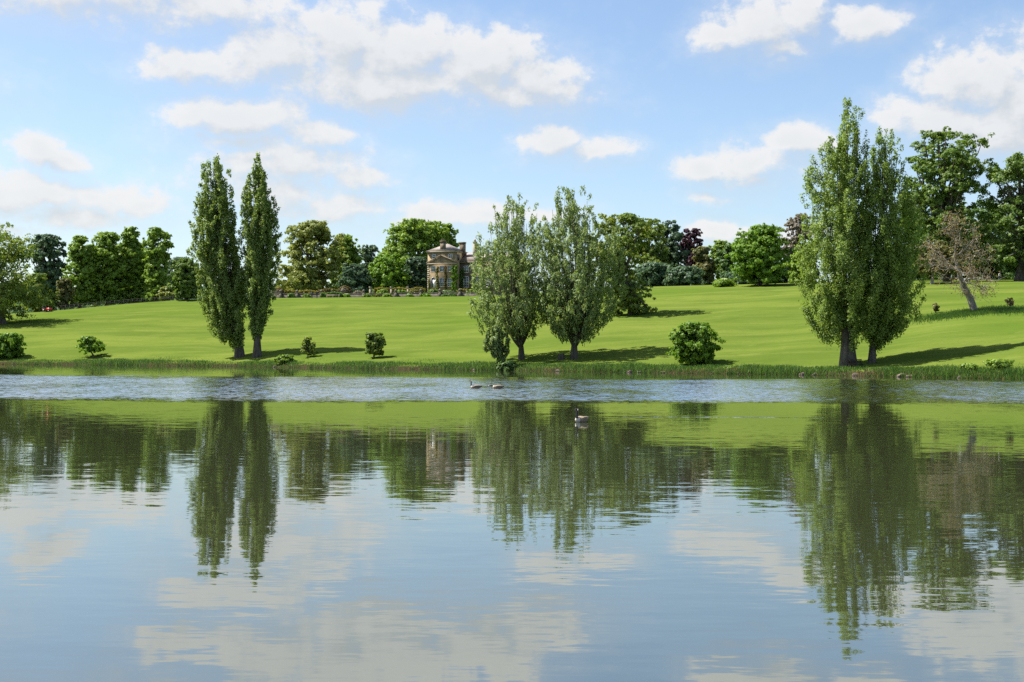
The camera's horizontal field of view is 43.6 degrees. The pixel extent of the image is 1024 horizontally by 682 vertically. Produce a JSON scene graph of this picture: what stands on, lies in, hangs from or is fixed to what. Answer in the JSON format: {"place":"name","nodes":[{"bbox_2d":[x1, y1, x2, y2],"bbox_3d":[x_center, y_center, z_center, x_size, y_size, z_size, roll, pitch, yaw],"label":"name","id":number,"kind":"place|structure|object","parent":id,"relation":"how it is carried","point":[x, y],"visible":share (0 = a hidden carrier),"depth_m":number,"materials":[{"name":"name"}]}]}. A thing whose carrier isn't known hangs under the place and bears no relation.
{"place":"outdoors","nodes":[
{"label":"outdoors","id":0,"kind":"place"},
{"bbox_2d":[0,364,1023,681],"bbox_3d":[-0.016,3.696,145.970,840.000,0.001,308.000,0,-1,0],"label":"water","id":1,"kind":"structure","parent":0,"point":[236,524],"depth_m":16.33,"materials":[{"name":"blue liquid"}]},
{"bbox_2d":[470,380,482,387],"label":"goose","id":2,"kind":"object","parent":1,"relation":"on","point":[475,386],"visible":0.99,"depth_m":81.75},
{"bbox_2d":[487,385,503,388],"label":"goose","id":3,"kind":"object","parent":1,"relation":"on","point":[497,386],"visible":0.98,"depth_m":81.52},
{"bbox_2d":[575,408,588,421],"bbox_3d":[2.258,2.434,41.707,0.320,0.503,0.765,0,-1,38],"label":"goose","id":4,"kind":"object","parent":1,"relation":"on","point":[581,418],"visible":0.99,"depth_m":41.52},
{"bbox_2d":[0,279,1023,377],"bbox_3d":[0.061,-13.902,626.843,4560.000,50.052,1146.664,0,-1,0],"label":"lawn slope","id":5,"kind":"structure","parent":0,"point":[756,324],"depth_m":216.79,"materials":[{"name":"green plant"}]},
{"bbox_2d":[0,332,26,358],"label":"shore bush","id":6,"kind":"object","parent":5,"relation":"on","point":[12,343],"visible":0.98,"depth_m":228.85,"materials":[{"name":"green plant"}]},
{"bbox_2d":[0,222,56,323],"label":"oak tree","id":7,"kind":"object","parent":5,"relation":"on","point":[11,289],"visible":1,"depth_m":285.61,"materials":[{"name":"green plant"}]},
{"bbox_2d":[20,273,61,311],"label":"thorn bush","id":8,"kind":"object","parent":5,"relation":"on","point":[40,278],"visible":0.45,"depth_m":320.91,"materials":[{"name":"green plant"}]},
{"bbox_2d":[21,233,67,302],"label":"oak tree","id":9,"kind":"object","parent":5,"relation":"on","point":[47,245],"visible":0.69,"depth_m":397.33,"materials":[{"name":"green plant"}]},
{"bbox_2d":[42,307,52,311],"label":"ride on mower","id":10,"kind":"object","parent":5,"relation":"on","point":[44,309],"visible":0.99,"depth_m":314.78,"materials":[{"name":"red paint"}]},
{"bbox_2d":[53,277,78,309],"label":"thorn bush","id":11,"kind":"object","parent":5,"relation":"on","point":[65,288],"visible":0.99,"depth_m":325.17,"materials":[{"name":"green plant"}]},
{"bbox_2d":[61,235,99,308],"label":"lime tree","id":12,"kind":"object","parent":5,"relation":"on","point":[81,272],"visible":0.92,"depth_m":336.45,"materials":[{"name":"green plant"}]},
{"bbox_2d":[75,336,106,356],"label":"bush","id":13,"kind":"object","parent":5,"relation":"on","point":[87,344],"visible":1,"depth_m":224.82,"materials":[{"name":"green plant"}]},
{"bbox_2d":[79,244,111,306],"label":"broad tree","id":14,"kind":"object","parent":5,"relation":"on","point":[94,305],"visible":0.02,"depth_m":369.96,"materials":[{"name":"green plant"}]},
{"bbox_2d":[89,231,133,305],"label":"lime tree","id":15,"kind":"object","parent":5,"relation":"on","point":[111,283],"visible":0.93,"depth_m":339.84,"materials":[{"name":"green plant"}]},
{"bbox_2d":[102,247,129,303],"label":"broad tree","id":16,"kind":"object","parent":5,"relation":"on","point":[118,252],"visible":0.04,"depth_m":370.95,"materials":[{"name":"green plant"}]},
{"bbox_2d":[38,295,194,311],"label":"estate railing","id":17,"kind":"object","parent":5,"relation":"on","point":[112,302],"visible":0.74,"depth_m":322.67,"materials":[{"name":"metal"}]},
{"bbox_2d":[119,226,148,303],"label":"lime tree","id":18,"kind":"object","parent":5,"relation":"on","point":[131,246],"visible":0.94,"depth_m":344.51,"materials":[{"name":"green plant"}]},
{"bbox_2d":[128,247,164,302],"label":"broad tree","id":19,"kind":"object","parent":5,"relation":"on","point":[144,248],"visible":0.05,"depth_m":370.65,"materials":[{"name":"green plant"}]},
{"bbox_2d":[141,227,174,301],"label":"lime tree","id":20,"kind":"object","parent":5,"relation":"on","point":[156,277],"visible":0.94,"depth_m":338.64,"materials":[{"name":"green plant"}]},
{"bbox_2d":[155,286,176,300],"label":"thorn bush","id":21,"kind":"object","parent":5,"relation":"on","point":[164,292],"visible":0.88,"depth_m":334.18,"materials":[{"name":"green plant"}]},
{"bbox_2d":[163,256,191,300],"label":"broad tree","id":22,"kind":"object","parent":5,"relation":"on","point":[176,258],"visible":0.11,"depth_m":427.17,"materials":[{"name":"green plant"}]},
{"bbox_2d":[167,257,202,299],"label":"lime tree","id":23,"kind":"object","parent":5,"relation":"on","point":[186,288],"visible":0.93,"depth_m":319.34,"materials":[{"name":"green plant"}]},
{"bbox_2d":[186,153,249,357],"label":"poplar tree","id":24,"kind":"object","parent":5,"relation":"on","point":[217,256],"visible":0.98,"depth_m":210.74,"materials":[{"name":"green plant"}]},
{"bbox_2d":[237,152,282,357],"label":"poplar tree","id":25,"kind":"object","parent":5,"relation":"on","point":[259,252],"visible":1,"depth_m":208.62,"materials":[{"name":"green plant"}]},
{"bbox_2d":[271,287,283,296],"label":"topiary dome","id":26,"kind":"structure","parent":5,"relation":"on","point":[277,290],"depth_m":330.21,"materials":[{"name":"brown plant"}]},
{"bbox_2d":[274,354,295,362],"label":"nettle clump","id":27,"kind":"object","parent":5,"relation":"on","point":[284,358],"visible":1,"depth_m":198.24,"materials":[{"name":"green plant"}]},
{"bbox_2d":[284,289,316,293],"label":"clipped hedge","id":28,"kind":"object","parent":5,"relation":"on","point":[286,291],"visible":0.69,"depth_m":330.85,"materials":[{"name":"green plant"}]},
{"bbox_2d":[270,219,347,290],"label":"broad tree","id":29,"kind":"object","parent":5,"relation":"on","point":[300,276],"visible":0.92,"depth_m":381.91,"materials":[{"name":"green plant"}]},
{"bbox_2d":[300,337,318,356],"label":"sapling","id":30,"kind":"object","parent":5,"relation":"on","point":[308,348],"visible":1,"depth_m":201.47,"materials":[{"name":"green plant"}]},
{"bbox_2d":[317,288,338,292],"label":"clipped hedge","id":31,"kind":"object","parent":5,"relation":"on","point":[325,290],"visible":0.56,"depth_m":329.85,"materials":[{"name":"green plant"}]},
{"bbox_2d":[321,291,341,297],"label":"clipped hedge","id":32,"kind":"object","parent":5,"relation":"on","point":[323,295],"visible":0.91,"depth_m":325.23,"materials":[{"name":"green plant"}]},
{"bbox_2d":[338,285,352,292],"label":"topiary dome","id":33,"kind":"structure","parent":5,"relation":"on","point":[345,289],"depth_m":330.20,"materials":[{"name":"brown plant"}]},
{"bbox_2d":[329,233,363,289],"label":"broad tree","id":34,"kind":"object","parent":5,"relation":"on","point":[351,253],"visible":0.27,"depth_m":398.35,"materials":[{"name":"green plant"}]},
{"bbox_2d":[335,263,376,292],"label":"holly tree","id":35,"kind":"object","parent":5,"relation":"on","point":[354,276],"visible":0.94,"depth_m":359.71,"materials":[{"name":"green plant"}]},
{"bbox_2d":[359,244,379,290],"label":"broad tree","id":36,"kind":"object","parent":5,"relation":"on","point":[368,255],"visible":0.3,"depth_m":458.92,"materials":[{"name":"green plant"}]},
{"bbox_2d":[364,332,386,357],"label":"bush","id":37,"kind":"object","parent":5,"relation":"on","point":[375,343],"visible":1,"depth_m":192.75,"materials":[{"name":"green plant"}]},
{"bbox_2d":[376,289,387,292],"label":"garden shrub","id":38,"kind":"object","parent":5,"relation":"on","point":[383,291],"visible":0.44,"depth_m":334.07,"materials":[{"name":"green plant"}]},
{"bbox_2d":[272,292,500,297],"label":"terrace wall","id":39,"kind":"structure","parent":5,"relation":"on","point":[434,294],"depth_m":326.43,"materials":[{"name":"stone"}]},
{"bbox_2d":[287,293,294,297],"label":"shrub","id":40,"kind":"object","parent":39,"relation":"attached to","point":[291,295],"visible":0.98,"depth_m":326.69,"materials":[{"name":"green plant"}]},
{"bbox_2d":[363,293,373,296],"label":"shrub","id":41,"kind":"object","parent":39,"relation":"attached to","point":[366,295],"visible":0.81,"depth_m":325.89,"materials":[{"name":"green plant"}]},
{"bbox_2d":[381,293,391,296],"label":"shrub","id":42,"kind":"object","parent":39,"relation":"attached to","point":[387,295],"visible":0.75,"depth_m":325.63,"materials":[{"name":"green plant"}]},
{"bbox_2d":[420,293,430,296],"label":"shrub","id":43,"kind":"object","parent":39,"relation":"attached to","point":[425,295],"visible":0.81,"depth_m":324.58,"materials":[{"name":"green plant"}]},
{"bbox_2d":[368,253,411,289],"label":"lime tree","id":44,"kind":"object","parent":5,"relation":"on","point":[387,272],"visible":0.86,"depth_m":362.97,"materials":[{"name":"green plant"}]},
{"bbox_2d":[373,286,425,292],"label":"clipped hedge","id":45,"kind":"object","parent":5,"relation":"on","point":[375,290],"visible":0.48,"depth_m":338.96,"materials":[{"name":"green plant"}]},
{"bbox_2d":[377,218,435,292],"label":"lime tree","id":46,"kind":"object","parent":5,"relation":"on","point":[411,235],"visible":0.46,"depth_m":388.77,"materials":[{"name":"green plant"}]},
{"bbox_2d":[409,289,418,292],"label":"garden shrub","id":47,"kind":"object","parent":5,"relation":"on","point":[414,291],"visible":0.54,"depth_m":333.62,"materials":[{"name":"green plant"}]},
{"bbox_2d":[401,256,427,292],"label":"broad tree","id":48,"kind":"object","parent":5,"relation":"on","point":[416,268],"visible":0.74,"depth_m":370.23,"materials":[{"name":"green plant"}]},
{"bbox_2d":[417,220,450,289],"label":"lime tree","id":49,"kind":"object","parent":5,"relation":"on","point":[439,233],"visible":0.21,"depth_m":398.49,"materials":[{"name":"green plant"}]},
{"bbox_2d":[438,223,459,247],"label":"lime tree","id":50,"kind":"object","parent":5,"relation":"on","point":[451,240],"visible":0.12,"depth_m":407.17,"materials":[{"name":"green plant"}]},
{"bbox_2d":[4,268,942,313],"bbox_3d":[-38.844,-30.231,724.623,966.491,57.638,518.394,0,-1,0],"label":"distant woods","id":51,"kind":"object","parent":5,"relation":"on","point":[29,310],"visible":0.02,"depth_m":520.37,"materials":[{"name":"green plant"}]},
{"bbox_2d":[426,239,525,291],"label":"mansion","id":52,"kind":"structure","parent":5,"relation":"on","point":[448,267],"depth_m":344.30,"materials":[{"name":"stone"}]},
{"bbox_2d":[430,266,435,272],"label":"window","id":53,"kind":"structure","parent":52,"relation":"in","point":[433,268],"depth_m":344.64,"materials":[{"name":"grey glass"}]},
{"bbox_2d":[431,277,435,286],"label":"door","id":54,"kind":"structure","parent":52,"relation":"in","point":[433,284],"depth_m":344.55,"materials":[{"name":"white paint"}]},
{"bbox_2d":[438,278,443,286],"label":"window","id":55,"kind":"structure","parent":52,"relation":"in","point":[441,280],"depth_m":343.88,"materials":[{"name":"grey glass"}]},
{"bbox_2d":[439,266,443,271],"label":"window","id":56,"kind":"structure","parent":52,"relation":"in","point":[441,268],"depth_m":343.96,"materials":[{"name":"grey glass"}]},
{"bbox_2d":[463,276,468,287],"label":"window","id":57,"kind":"structure","parent":52,"relation":"in","point":[466,278],"depth_m":344.89,"materials":[{"name":"grey glass"}]},
{"bbox_2d":[464,266,468,272],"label":"window","id":58,"kind":"structure","parent":52,"relation":"in","point":[466,268],"depth_m":344.89,"materials":[{"name":"grey glass"}]},
{"bbox_2d":[482,320,510,360],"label":"willow bush","id":59,"kind":"object","parent":5,"relation":"on","point":[495,347],"visible":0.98,"depth_m":171.27,"materials":[{"name":"green plant"}]},
{"bbox_2d":[496,360,516,370],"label":"bank bush","id":60,"kind":"object","parent":5,"relation":"on","point":[505,365],"visible":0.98,"depth_m":169.33,"materials":[{"name":"green plant"}]},
{"bbox_2d":[0,355,1023,379],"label":"reeds","id":61,"kind":"object","parent":5,"relation":"on","point":[944,371],"visible":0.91,"depth_m":159.29,"materials":[{"name":"green plant"}]},
{"bbox_2d":[466,192,566,359],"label":"poplar tree","id":62,"kind":"object","parent":5,"relation":"on","point":[521,318],"visible":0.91,"depth_m":176.49,"materials":[{"name":"green plant"}]},
{"bbox_2d":[557,354,564,359],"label":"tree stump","id":63,"kind":"object","parent":5,"relation":"on","point":[561,356],"visible":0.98,"depth_m":174.45,"materials":[{"name":"brown wood"}]},
{"bbox_2d":[529,185,627,358],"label":"poplar tree","id":64,"kind":"object","parent":5,"relation":"on","point":[582,313],"visible":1,"depth_m":172.62,"materials":[{"name":"green plant"}]},
{"bbox_2d":[583,212,657,315],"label":"oak tree","id":65,"kind":"object","parent":5,"relation":"on","point":[631,301],"visible":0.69,"depth_m":219.41,"materials":[{"name":"green plant"}]},
{"bbox_2d":[625,218,671,286],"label":"broad tree","id":66,"kind":"object","parent":5,"relation":"on","point":[649,253],"visible":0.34,"depth_m":335.83,"materials":[{"name":"green plant"}]},
{"bbox_2d":[633,261,679,285],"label":"laurel bush","id":67,"kind":"object","parent":5,"relation":"on","point":[651,273],"visible":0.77,"depth_m":315.50,"materials":[{"name":"green plant"}]},
{"bbox_2d":[654,220,690,266],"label":"pine tree","id":68,"kind":"object","parent":5,"relation":"on","point":[675,255],"visible":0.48,"depth_m":343.56,"materials":[{"name":"green plant"}]},
{"bbox_2d":[662,266,706,285],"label":"laurel bush","id":69,"kind":"object","parent":5,"relation":"on","point":[684,275],"visible":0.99,"depth_m":309.37,"materials":[{"name":"green plant"}]},
{"bbox_2d":[676,228,703,284],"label":"beech tree","id":70,"kind":"object","parent":5,"relation":"on","point":[687,243],"visible":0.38,"depth_m":350.78,"materials":[{"name":"purple plant"}]},
{"bbox_2d":[666,321,726,364],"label":"bush","id":71,"kind":"object","parent":5,"relation":"on","point":[693,342],"visible":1,"depth_m":157.67,"materials":[{"name":"green plant"}]},
{"bbox_2d":[691,246,716,284],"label":"broad tree","id":72,"kind":"object","parent":5,"relation":"on","point":[704,261],"visible":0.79,"depth_m":325.09,"materials":[{"name":"green plant"}]},
{"bbox_2d":[708,239,734,279],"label":"broad tree","id":73,"kind":"object","parent":5,"relation":"on","point":[717,245],"visible":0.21,"depth_m":334.85,"materials":[{"name":"green plant"}]},
{"bbox_2d":[712,278,736,286],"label":"garden shrub","id":74,"kind":"object","parent":5,"relation":"on","point":[723,282],"visible":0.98,"depth_m":281.32,"materials":[{"name":"green plant"}]},
{"bbox_2d":[714,243,738,278],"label":"yew tree","id":75,"kind":"object","parent":5,"relation":"on","point":[726,264],"visible":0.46,"depth_m":321.35,"materials":[{"name":"green plant"}]},
{"bbox_2d":[719,271,772,283],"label":"laurel bush","id":76,"kind":"object","parent":5,"relation":"on","point":[728,275],"visible":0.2,"depth_m":298.31,"materials":[{"name":"green plant"}]},
{"bbox_2d":[724,222,796,285],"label":"maple tree","id":77,"kind":"object","parent":5,"relation":"on","point":[757,252],"visible":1,"depth_m":274.62,"materials":[{"name":"green plant"}]},
{"bbox_2d":[773,261,790,282],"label":"laurel bush","id":78,"kind":"object","parent":5,"relation":"on","point":[784,279],"visible":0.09,"depth_m":309.68,"materials":[{"name":"green plant"}]},
{"bbox_2d":[782,250,812,283],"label":"broad tree","id":79,"kind":"object","parent":5,"relation":"on","point":[793,272],"visible":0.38,"depth_m":286.87,"materials":[{"name":"green plant"}]},
{"bbox_2d":[781,213,820,272],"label":"blossom tree","id":80,"kind":"object","parent":5,"relation":"on","point":[795,222],"visible":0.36,"depth_m":317.20,"materials":[{"name":"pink plant"}]},
{"bbox_2d":[794,95,886,366],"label":"poplar tree","id":81,"kind":"object","parent":5,"relation":"on","point":[843,309],"visible":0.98,"depth_m":144.44,"materials":[{"name":"green plant"}]},
{"bbox_2d":[847,359,862,366],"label":"wooden bench","id":82,"kind":"object","parent":5,"relation":"on","point":[854,360],"visible":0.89,"depth_m":144.39,"materials":[{"name":"brown wood"}]},
{"bbox_2d":[847,127,929,362],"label":"poplar tree","id":83,"kind":"object","parent":5,"relation":"on","point":[892,266],"visible":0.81,"depth_m":144.59,"materials":[{"name":"green plant"}]},
{"bbox_2d":[895,190,939,280],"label":"broad tree","id":84,"kind":"object","parent":5,"relation":"on","point":[911,228],"visible":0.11,"depth_m":289.33,"materials":[{"name":"green plant"}]},
{"bbox_2d":[913,239,953,283],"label":"hawthorn tree","id":85,"kind":"object","parent":5,"relation":"on","point":[942,248],"visible":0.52,"depth_m":250.40,"materials":[{"name":"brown plant"}]},
{"bbox_2d":[932,303,939,311],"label":"sapling","id":86,"kind":"object","parent":5,"relation":"on","point":[935,307],"visible":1,"depth_m":185.02,"materials":[{"name":"green plant"}]},
{"bbox_2d":[897,126,1000,281],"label":"oak tree","id":87,"kind":"object","parent":5,"relation":"on","point":[948,198],"visible":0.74,"depth_m":259.97,"materials":[{"name":"green plant"}]},
{"bbox_2d":[927,205,981,279],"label":"broad tree","id":88,"kind":"object","parent":5,"relation":"on","point":[953,278],"visible":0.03,"depth_m":291.68,"materials":[{"name":"green plant"}]},
{"bbox_2d":[896,260,1014,279],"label":"undergrowth","id":89,"kind":"object","parent":5,"relation":"on","point":[935,278],"visible":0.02,"depth_m":305.95,"materials":[{"name":"green plant"}]},
{"bbox_2d":[916,209,1005,309],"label":"dead tree","id":90,"kind":"object","parent":5,"relation":"on","point":[969,296],"visible":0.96,"depth_m":178.93,"materials":[{"name":"grey plant"}]},
{"bbox_2d":[959,363,978,370],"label":"nettle clump","id":91,"kind":"object","parent":5,"relation":"on","point":[967,366],"visible":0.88,"depth_m":128.13,"materials":[{"name":"green plant"}]},
{"bbox_2d":[954,199,1016,279],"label":"broad tree","id":92,"kind":"object","parent":5,"relation":"on","point":[1008,273],"visible":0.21,"depth_m":282.88,"materials":[{"name":"green plant"}]},
{"bbox_2d":[964,152,1023,280],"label":"oak tree","id":93,"kind":"object","parent":5,"relation":"on","point":[1013,173],"visible":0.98,"depth_m":255.55,"materials":[{"name":"green plant"}]},
{"bbox_2d":[982,359,1014,368],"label":"nettle clump","id":94,"kind":"object","parent":5,"relation":"on","point":[999,363],"visible":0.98,"depth_m":125.12,"materials":[{"name":"green plant"}]},
{"bbox_2d":[1004,298,1013,307],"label":"sapling","id":95,"kind":"object","parent":5,"relation":"on","point":[1010,302],"visible":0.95,"depth_m":177.66,"materials":[{"name":"green plant"}]},
{"bbox_2d":[999,210,1023,270],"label":"broad tree","id":96,"kind":"object","parent":5,"relation":"on","point":[1008,233],"visible":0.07,"depth_m":289.39,"materials":[{"name":"green plant"}]},
{"bbox_2d":[0,0,1023,292],"label":"sky","id":97,"kind":"structure","parent":0,"point":[362,117],"materials":[{"name":"blue"}]},
{"bbox_2d":[908,304,1023,324],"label":"rough grass","id":98,"kind":"structure","parent":0,"point":[964,313],"depth_m":176.63,"materials":[{"name":"green plant"}]}
]}

